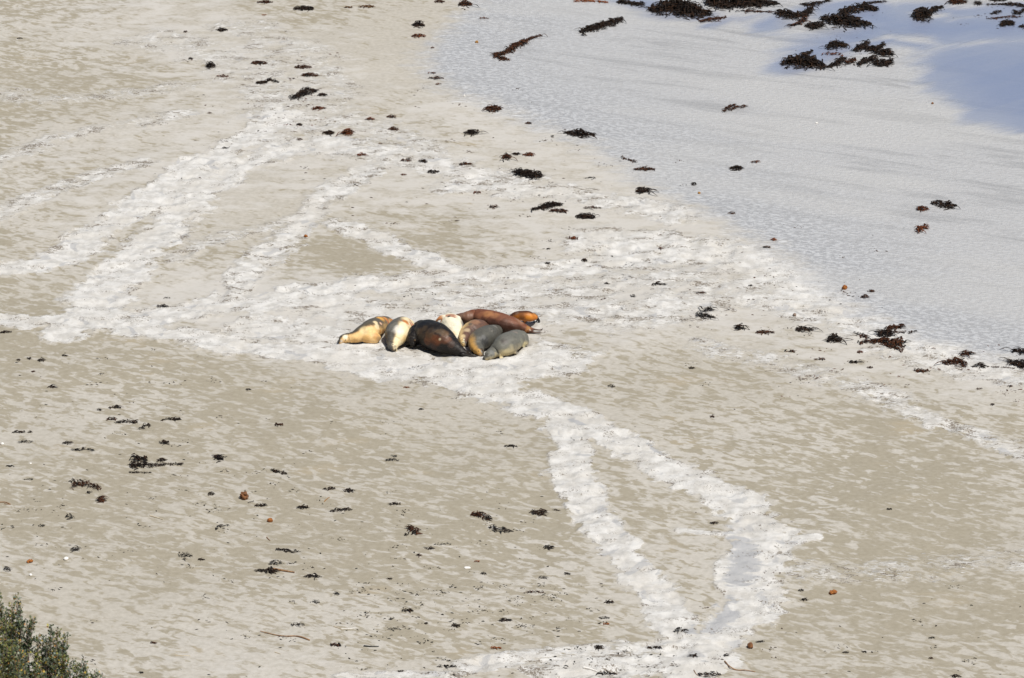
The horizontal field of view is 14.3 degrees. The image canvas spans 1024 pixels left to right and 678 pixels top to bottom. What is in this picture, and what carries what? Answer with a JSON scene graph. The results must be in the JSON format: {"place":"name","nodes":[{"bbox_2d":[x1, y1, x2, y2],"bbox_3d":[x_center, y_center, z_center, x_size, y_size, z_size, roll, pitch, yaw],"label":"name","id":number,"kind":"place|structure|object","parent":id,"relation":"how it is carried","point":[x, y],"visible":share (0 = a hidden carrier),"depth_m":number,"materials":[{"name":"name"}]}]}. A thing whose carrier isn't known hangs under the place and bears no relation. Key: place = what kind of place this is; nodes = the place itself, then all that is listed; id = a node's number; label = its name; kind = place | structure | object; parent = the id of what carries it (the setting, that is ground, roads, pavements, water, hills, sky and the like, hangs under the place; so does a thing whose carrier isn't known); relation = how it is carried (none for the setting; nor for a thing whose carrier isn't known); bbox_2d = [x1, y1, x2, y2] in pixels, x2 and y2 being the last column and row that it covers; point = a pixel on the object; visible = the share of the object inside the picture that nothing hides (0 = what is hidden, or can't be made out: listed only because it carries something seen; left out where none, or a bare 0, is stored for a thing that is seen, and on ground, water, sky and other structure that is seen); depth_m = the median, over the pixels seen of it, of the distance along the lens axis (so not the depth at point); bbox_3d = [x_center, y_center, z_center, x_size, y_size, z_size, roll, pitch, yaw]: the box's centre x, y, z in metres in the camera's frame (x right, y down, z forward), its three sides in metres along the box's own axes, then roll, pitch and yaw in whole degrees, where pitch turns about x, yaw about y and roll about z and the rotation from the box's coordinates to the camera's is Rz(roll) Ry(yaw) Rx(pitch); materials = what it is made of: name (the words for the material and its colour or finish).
{"place":"outdoors","nodes":[
{"label":"outdoors","id":0,"kind":"place"},
{"bbox_2d":[0,0,1023,677],"bbox_3d":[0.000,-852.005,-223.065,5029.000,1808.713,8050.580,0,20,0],"label":"beach","id":1,"kind":"structure","parent":0,"point":[128,202],"depth_m":79.87,"materials":[{"name":"sand"}]},
{"bbox_2d":[0,592,37,677],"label":"coastal shrub","id":2,"kind":"object","parent":1,"relation":"on","point":[14,659],"visible":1,"depth_m":30.57,"materials":[{"name":"green plant"}]},
{"bbox_2d":[29,624,70,677],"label":"coastal shrub","id":3,"kind":"object","parent":1,"relation":"on","point":[45,668],"visible":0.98,"depth_m":30.47,"materials":[{"name":"green plant"}]},
{"bbox_2d":[50,653,103,677],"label":"coastal shrub","id":4,"kind":"object","parent":1,"relation":"on","point":[81,670],"visible":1,"depth_m":30.48,"materials":[{"name":"green plant"}]},
{"bbox_2d":[71,479,101,490],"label":"seaweed clump","id":5,"kind":"object","parent":1,"relation":"on","point":[85,482],"visible":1,"depth_m":72.77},
{"bbox_2d":[95,495,108,502],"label":"seaweed clump","id":6,"kind":"object","parent":1,"relation":"on","point":[100,499],"visible":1,"depth_m":72.12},
{"bbox_2d":[116,419,138,423],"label":"seaweed clump","id":7,"kind":"object","parent":1,"relation":"on","point":[123,420],"visible":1,"depth_m":75.74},
{"bbox_2d":[129,453,147,462],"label":"seaweed clump","id":8,"kind":"object","parent":1,"relation":"on","point":[144,457],"visible":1,"depth_m":73.93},
{"bbox_2d":[128,461,182,469],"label":"seaweed clump","id":9,"kind":"object","parent":1,"relation":"on","point":[140,464],"visible":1,"depth_m":73.71,"materials":[{"name":"plant"}]},
{"bbox_2d":[161,417,181,420],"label":"seaweed clump","id":10,"kind":"object","parent":1,"relation":"on","point":[178,418],"visible":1,"depth_m":75.87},
{"bbox_2d":[205,61,214,68],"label":"seaweed clump","id":11,"kind":"object","parent":1,"relation":"on","point":[209,64],"visible":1,"depth_m":97.81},
{"bbox_2d":[213,454,224,462],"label":"seaweed clump","id":12,"kind":"object","parent":1,"relation":"on","point":[219,457],"visible":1,"depth_m":74.04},
{"bbox_2d":[240,491,248,499],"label":"sponge","id":13,"kind":"object","parent":1,"relation":"on","point":[244,495],"visible":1,"depth_m":72.17},
{"bbox_2d":[251,60,267,64],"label":"seaweed clump","id":14,"kind":"object","parent":1,"relation":"on","point":[256,63],"visible":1,"depth_m":98.01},
{"bbox_2d":[257,0,272,3],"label":"seaweed clump","id":15,"kind":"object","parent":1,"relation":"on","point":[266,1],"visible":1,"depth_m":103.16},
{"bbox_2d":[255,77,278,83],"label":"seaweed clump","id":16,"kind":"object","parent":1,"relation":"on","point":[265,81],"visible":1,"depth_m":96.58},
{"bbox_2d":[263,566,278,573],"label":"seaweed clump","id":17,"kind":"object","parent":1,"relation":"on","point":[269,569],"visible":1,"depth_m":69.15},
{"bbox_2d":[269,560,281,564],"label":"seaweed clump","id":18,"kind":"object","parent":1,"relation":"on","point":[272,561],"visible":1,"depth_m":69.48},
{"bbox_2d":[270,468,287,474],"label":"seaweed clump","id":19,"kind":"object","parent":1,"relation":"on","point":[276,470],"visible":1,"depth_m":73.42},
{"bbox_2d":[274,568,294,572],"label":"driftwood stick","id":20,"kind":"object","parent":1,"relation":"on","point":[283,570],"visible":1,"depth_m":69.14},
{"bbox_2d":[261,631,309,640],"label":"driftwood stick","id":21,"kind":"object","parent":1,"relation":"on","point":[288,635],"visible":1,"depth_m":66.64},
{"bbox_2d":[275,548,300,552],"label":"seaweed clump","id":22,"kind":"object","parent":1,"relation":"on","point":[284,549],"visible":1,"depth_m":69.99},
{"bbox_2d":[293,5,313,11],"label":"seaweed clump","id":23,"kind":"object","parent":1,"relation":"on","point":[302,7],"visible":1,"depth_m":102.61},
{"bbox_2d":[294,64,312,68],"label":"seaweed clump","id":24,"kind":"object","parent":1,"relation":"on","point":[301,66],"visible":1,"depth_m":97.78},
{"bbox_2d":[289,87,318,99],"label":"seaweed clump","id":25,"kind":"object","parent":1,"relation":"on","point":[301,92],"visible":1,"depth_m":95.64,"materials":[{"name":"plant"}]},
{"bbox_2d":[302,72,317,76],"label":"seaweed clump","id":26,"kind":"object","parent":1,"relation":"on","point":[308,73],"visible":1,"depth_m":97.17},
{"bbox_2d":[304,573,321,580],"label":"seaweed clump","id":27,"kind":"object","parent":1,"relation":"on","point":[312,575],"visible":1,"depth_m":68.90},
{"bbox_2d":[322,130,334,135],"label":"seaweed clump","id":28,"kind":"object","parent":1,"relation":"on","point":[330,132],"visible":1,"depth_m":92.79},
{"bbox_2d":[336,128,353,135],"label":"seaweed clump","id":29,"kind":"object","parent":1,"relation":"on","point":[348,132],"visible":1,"depth_m":92.78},
{"bbox_2d":[337,316,392,343],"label":"sea lion","id":30,"kind":"object","parent":1,"relation":"on","point":[371,330],"visible":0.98,"depth_m":79.72},
{"bbox_2d":[385,317,413,350],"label":"sea lion","id":31,"kind":"object","parent":1,"relation":"on","point":[397,330],"visible":0.97,"depth_m":79.50},
{"bbox_2d":[405,524,422,534],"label":"seaweed clump","id":32,"kind":"object","parent":1,"relation":"on","point":[411,527],"visible":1,"depth_m":70.80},
{"bbox_2d":[411,20,424,28],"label":"seaweed clump","id":33,"kind":"object","parent":1,"relation":"on","point":[417,22],"visible":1,"depth_m":101.34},
{"bbox_2d":[411,33,425,37],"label":"seaweed clump","id":34,"kind":"object","parent":1,"relation":"on","point":[419,34],"visible":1,"depth_m":100.44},
{"bbox_2d":[428,169,439,173],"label":"seaweed clump","id":35,"kind":"object","parent":1,"relation":"on","point":[434,171],"visible":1,"depth_m":89.96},
{"bbox_2d":[404,319,477,356],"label":"sea lion","id":36,"kind":"object","parent":1,"relation":"on","point":[435,336],"visible":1,"depth_m":79.09},
{"bbox_2d":[436,313,463,342],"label":"sea lion","id":37,"kind":"object","parent":1,"relation":"on","point":[453,323],"visible":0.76,"depth_m":79.98},
{"bbox_2d":[458,0,478,9],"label":"seaweed clump","id":38,"kind":"object","parent":1,"relation":"on","point":[466,2],"visible":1,"depth_m":103.03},
{"bbox_2d":[458,319,488,346],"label":"sea lion","id":39,"kind":"object","parent":1,"relation":"on","point":[468,329],"visible":0.84,"depth_m":79.77},
{"bbox_2d":[463,129,487,136],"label":"seaweed clump","id":40,"kind":"object","parent":1,"relation":"on","point":[473,131],"visible":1,"depth_m":92.74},
{"bbox_2d":[470,510,487,518],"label":"seaweed clump","id":41,"kind":"object","parent":1,"relation":"on","point":[477,513],"visible":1,"depth_m":71.53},
{"bbox_2d":[468,325,502,356],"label":"sea lion","id":42,"kind":"object","parent":1,"relation":"on","point":[481,339],"visible":0.96,"depth_m":79.29},
{"bbox_2d":[482,104,502,111],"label":"seaweed clump","id":43,"kind":"object","parent":1,"relation":"on","point":[494,107],"visible":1,"depth_m":94.57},
{"bbox_2d":[456,309,542,332],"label":"sea lion","id":44,"kind":"object","parent":1,"relation":"on","point":[505,322],"visible":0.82,"depth_m":80.22},
{"bbox_2d":[488,524,511,532],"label":"seaweed clump","id":45,"kind":"object","parent":1,"relation":"on","point":[494,528],"visible":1,"depth_m":70.88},
{"bbox_2d":[494,55,509,60],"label":"seaweed clump","id":46,"kind":"object","parent":1,"relation":"on","point":[502,58],"visible":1,"depth_m":98.42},
{"bbox_2d":[482,330,528,359],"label":"sea lion","id":47,"kind":"object","parent":1,"relation":"on","point":[508,343],"visible":1,"depth_m":78.96},
{"bbox_2d":[499,152,517,161],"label":"seaweed clump","id":48,"kind":"object","parent":1,"relation":"on","point":[505,155],"visible":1,"depth_m":91.02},
{"bbox_2d":[1,6,1023,677],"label":"seaweed crumbs","id":49,"kind":"object","parent":1,"relation":"on","point":[455,398],"visible":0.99,"depth_m":71.14,"materials":[{"name":"plant"}]},
{"bbox_2d":[489,34,547,57],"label":"seaweed clump","id":50,"kind":"object","parent":1,"relation":"on","point":[513,47],"visible":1,"depth_m":99.31,"materials":[{"name":"plant"}]},
{"bbox_2d":[510,311,539,322],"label":"sea lion","id":51,"kind":"object","parent":1,"relation":"on","point":[526,316],"visible":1,"depth_m":80.61},
{"bbox_2d":[507,167,542,179],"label":"seaweed clump","id":52,"kind":"object","parent":1,"relation":"on","point":[521,172],"visible":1,"depth_m":89.74,"materials":[{"name":"plant"}]},
{"bbox_2d":[529,508,547,516],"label":"seaweed clump","id":53,"kind":"object","parent":1,"relation":"on","point":[538,513],"visible":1,"depth_m":71.62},
{"bbox_2d":[531,201,562,211],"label":"seaweed clump","id":54,"kind":"object","parent":1,"relation":"on","point":[547,205],"visible":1,"depth_m":87.67,"materials":[{"name":"plant"}]},
{"bbox_2d":[549,208,566,213],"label":"seaweed clump","id":55,"kind":"object","parent":1,"relation":"on","point":[557,210],"visible":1,"depth_m":87.40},
{"bbox_2d":[557,128,596,138],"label":"seaweed clump","id":56,"kind":"object","parent":1,"relation":"on","point":[574,132],"visible":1,"depth_m":92.66,"materials":[{"name":"plant"}]},
{"bbox_2d":[575,212,599,218],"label":"seaweed clump","id":57,"kind":"object","parent":1,"relation":"on","point":[586,216],"visible":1,"depth_m":87.05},
{"bbox_2d":[574,0,607,2],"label":"seaweed clump","id":58,"kind":"object","parent":1,"relation":"on","point":[599,1],"visible":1,"depth_m":103.36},
{"bbox_2d":[573,16,625,35],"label":"seaweed clump","id":59,"kind":"object","parent":1,"relation":"on","point":[602,24],"visible":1,"depth_m":101.14,"materials":[{"name":"plant"}]},
{"bbox_2d":[616,0,644,7],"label":"seaweed clump","id":60,"kind":"object","parent":1,"relation":"on","point":[630,2],"visible":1,"depth_m":103.12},
{"bbox_2d":[633,166,654,170],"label":"seaweed clump","id":61,"kind":"object","parent":1,"relation":"on","point":[645,168],"visible":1,"depth_m":90.20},
{"bbox_2d":[635,186,656,194],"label":"seaweed clump","id":62,"kind":"object","parent":1,"relation":"on","point":[640,190],"visible":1,"depth_m":88.69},
{"bbox_2d":[643,0,714,19],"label":"seaweed clump","id":63,"kind":"object","parent":1,"relation":"on","point":[679,7],"visible":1,"depth_m":102.33,"materials":[{"name":"plant"}]},
{"bbox_2d":[695,306,717,313],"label":"seaweed clump","id":64,"kind":"object","parent":1,"relation":"on","point":[707,308],"visible":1,"depth_m":81.47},
{"bbox_2d":[696,311,718,319],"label":"seaweed clump","id":65,"kind":"object","parent":1,"relation":"on","point":[703,315],"visible":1,"depth_m":81.13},
{"bbox_2d":[698,671,720,677],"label":"seaweed clump","id":66,"kind":"object","parent":1,"relation":"on","point":[699,673],"visible":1,"depth_m":65.26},
{"bbox_2d":[699,15,726,21],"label":"seaweed clump","id":67,"kind":"object","parent":1,"relation":"on","point":[709,18],"visible":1,"depth_m":101.72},
{"bbox_2d":[729,165,743,170],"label":"seaweed clump","id":68,"kind":"object","parent":1,"relation":"on","point":[738,167],"visible":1,"depth_m":90.24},
{"bbox_2d":[728,104,746,110],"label":"seaweed clump","id":69,"kind":"object","parent":1,"relation":"on","point":[742,106],"visible":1,"depth_m":94.67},
{"bbox_2d":[724,661,754,671],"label":"driftwood stick","id":70,"kind":"object","parent":1,"relation":"on","point":[736,669],"visible":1,"depth_m":65.48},
{"bbox_2d":[733,323,748,330],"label":"seaweed clump","id":71,"kind":"object","parent":1,"relation":"on","point":[739,326],"visible":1,"depth_m":80.51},
{"bbox_2d":[700,0,782,11],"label":"seaweed clump","id":72,"kind":"object","parent":1,"relation":"on","point":[722,4],"visible":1,"depth_m":102.94,"materials":[{"name":"plant"}]},
{"bbox_2d":[747,642,752,648],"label":"sponge","id":73,"kind":"object","parent":1,"relation":"on","point":[749,645],"visible":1,"depth_m":66.26},
{"bbox_2d":[744,9,772,12],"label":"seaweed clump","id":74,"kind":"object","parent":1,"relation":"on","point":[757,11],"visible":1,"depth_m":102.46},
{"bbox_2d":[756,329,774,334],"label":"seaweed clump","id":75,"kind":"object","parent":1,"relation":"on","point":[762,331],"visible":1,"depth_m":80.33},
{"bbox_2d":[773,6,818,20],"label":"seaweed clump","id":76,"kind":"object","parent":1,"relation":"on","point":[792,14],"visible":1,"depth_m":102.11,"materials":[{"name":"plant"}]},
{"bbox_2d":[785,15,809,27],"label":"seaweed clump","id":77,"kind":"object","parent":1,"relation":"on","point":[799,21],"visible":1,"depth_m":101.42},
{"bbox_2d":[799,49,813,56],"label":"seaweed clump","id":78,"kind":"object","parent":1,"relation":"on","point":[810,51],"visible":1,"depth_m":98.77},
{"bbox_2d":[779,53,834,70],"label":"seaweed clump","id":79,"kind":"object","parent":1,"relation":"on","point":[809,61],"visible":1,"depth_m":97.92,"materials":[{"name":"plant"}]},
{"bbox_2d":[795,325,822,331],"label":"seaweed clump","id":80,"kind":"object","parent":1,"relation":"on","point":[804,328],"visible":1,"depth_m":80.40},
{"bbox_2d":[804,21,826,29],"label":"seaweed clump","id":81,"kind":"object","parent":1,"relation":"on","point":[816,24],"visible":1,"depth_m":101.10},
{"bbox_2d":[800,0,830,6],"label":"seaweed clump","id":82,"kind":"object","parent":1,"relation":"on","point":[809,4],"visible":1,"depth_m":103.08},
{"bbox_2d":[818,40,849,50],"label":"seaweed clump","id":83,"kind":"object","parent":1,"relation":"on","point":[835,43],"visible":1,"depth_m":99.43,"materials":[{"name":"plant"}]},
{"bbox_2d":[823,56,847,69],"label":"seaweed clump","id":84,"kind":"object","parent":1,"relation":"on","point":[838,61],"visible":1,"depth_m":97.97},
{"bbox_2d":[824,333,853,343],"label":"seaweed clump","id":85,"kind":"object","parent":1,"relation":"on","point":[833,337],"visible":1,"depth_m":79.84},
{"bbox_2d":[819,13,875,31],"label":"seaweed clump","id":86,"kind":"object","parent":1,"relation":"on","point":[846,20],"visible":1,"depth_m":101.40,"materials":[{"name":"plant"}]},
{"bbox_2d":[844,57,855,64],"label":"seaweed clump","id":87,"kind":"object","parent":1,"relation":"on","point":[850,60],"visible":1,"depth_m":98.13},
{"bbox_2d":[837,1,878,15],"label":"seaweed clump","id":88,"kind":"object","parent":1,"relation":"on","point":[866,6],"visible":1,"depth_m":102.53,"materials":[{"name":"plant"}]},
{"bbox_2d":[850,39,870,51],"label":"seaweed clump","id":89,"kind":"object","parent":1,"relation":"on","point":[858,47],"visible":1,"depth_m":99.29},
{"bbox_2d":[856,55,877,66],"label":"seaweed clump","id":90,"kind":"object","parent":1,"relation":"on","point":[863,60],"visible":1,"depth_m":98.20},
{"bbox_2d":[860,41,885,53],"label":"seaweed clump","id":91,"kind":"object","parent":1,"relation":"on","point":[873,48],"visible":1,"depth_m":99.16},
{"bbox_2d":[867,58,894,66],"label":"seaweed clump","id":92,"kind":"object","parent":1,"relation":"on","point":[882,62],"visible":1,"depth_m":97.99,"materials":[{"name":"plant"}]},
{"bbox_2d":[857,336,909,348],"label":"seaweed clump","id":93,"kind":"object","parent":1,"relation":"on","point":[894,341],"visible":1,"depth_m":79.69,"materials":[{"name":"plant"}]},
{"bbox_2d":[872,326,898,337],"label":"seaweed clump","id":94,"kind":"object","parent":1,"relation":"on","point":[881,333],"visible":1,"depth_m":80.10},
{"bbox_2d":[877,48,897,57],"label":"seaweed clump","id":95,"kind":"object","parent":1,"relation":"on","point":[887,51],"visible":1,"depth_m":98.78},
{"bbox_2d":[884,344,903,352],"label":"seaweed clump","id":96,"kind":"object","parent":1,"relation":"on","point":[896,346],"visible":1,"depth_m":79.41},
{"bbox_2d":[886,323,905,329],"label":"seaweed clump","id":97,"kind":"object","parent":1,"relation":"on","point":[895,326],"visible":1,"depth_m":80.49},
{"bbox_2d":[914,223,928,233],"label":"seaweed clump","id":98,"kind":"object","parent":1,"relation":"on","point":[919,228],"visible":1,"depth_m":86.31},
{"bbox_2d":[914,368,930,372],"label":"seaweed clump","id":99,"kind":"object","parent":1,"relation":"on","point":[920,370],"visible":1,"depth_m":78.31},
{"bbox_2d":[917,205,928,211],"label":"seaweed clump","id":100,"kind":"object","parent":1,"relation":"on","point":[921,207],"visible":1,"depth_m":87.55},
{"bbox_2d":[908,5,942,21],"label":"seaweed clump","id":101,"kind":"object","parent":1,"relation":"on","point":[922,12],"visible":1,"depth_m":101.99,"materials":[{"name":"plant"}]},
{"bbox_2d":[930,200,942,205],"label":"seaweed clump","id":102,"kind":"object","parent":1,"relation":"on","point":[934,202],"visible":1,"depth_m":87.92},
{"bbox_2d":[938,200,959,209],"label":"seaweed clump","id":103,"kind":"object","parent":1,"relation":"on","point":[946,204],"visible":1,"depth_m":87.74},
{"bbox_2d":[934,356,967,367],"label":"seaweed clump","id":104,"kind":"object","parent":1,"relation":"on","point":[954,360],"visible":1,"depth_m":78.70,"materials":[{"name":"plant"}]},
{"bbox_2d":[944,0,966,4],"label":"seaweed clump","id":105,"kind":"object","parent":1,"relation":"on","point":[958,2],"visible":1,"depth_m":103.20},
{"bbox_2d":[960,350,975,357],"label":"seaweed clump","id":106,"kind":"object","parent":1,"relation":"on","point":[965,352],"visible":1,"depth_m":79.15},
{"bbox_2d":[971,362,985,368],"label":"seaweed clump","id":107,"kind":"object","parent":1,"relation":"on","point":[980,363],"visible":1,"depth_m":78.58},
{"bbox_2d":[986,15,1019,19],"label":"seaweed clump","id":108,"kind":"object","parent":1,"relation":"on","point":[1003,17],"visible":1,"depth_m":101.94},
{"bbox_2d":[985,1,1023,6],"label":"seaweed clump","id":109,"kind":"object","parent":1,"relation":"on","point":[1015,4],"visible":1,"depth_m":103.06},
{"bbox_2d":[998,19,1016,26],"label":"seaweed clump","id":110,"kind":"object","parent":1,"relation":"on","point":[1003,23],"visible":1,"depth_m":101.33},
{"bbox_2d":[1000,357,1023,368],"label":"seaweed clump","id":111,"kind":"object","parent":1,"relation":"on","point":[1020,363],"visible":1,"depth_m":78.57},
{"bbox_2d":[1001,347,1023,355],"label":"seaweed clump","id":112,"kind":"object","parent":1,"relation":"on","point":[1018,350],"visible":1,"depth_m":79.30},
{"bbox_2d":[1011,8,1023,15],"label":"seaweed clump","id":113,"kind":"object","parent":1,"relation":"on","point":[1017,11],"visible":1,"depth_m":102.32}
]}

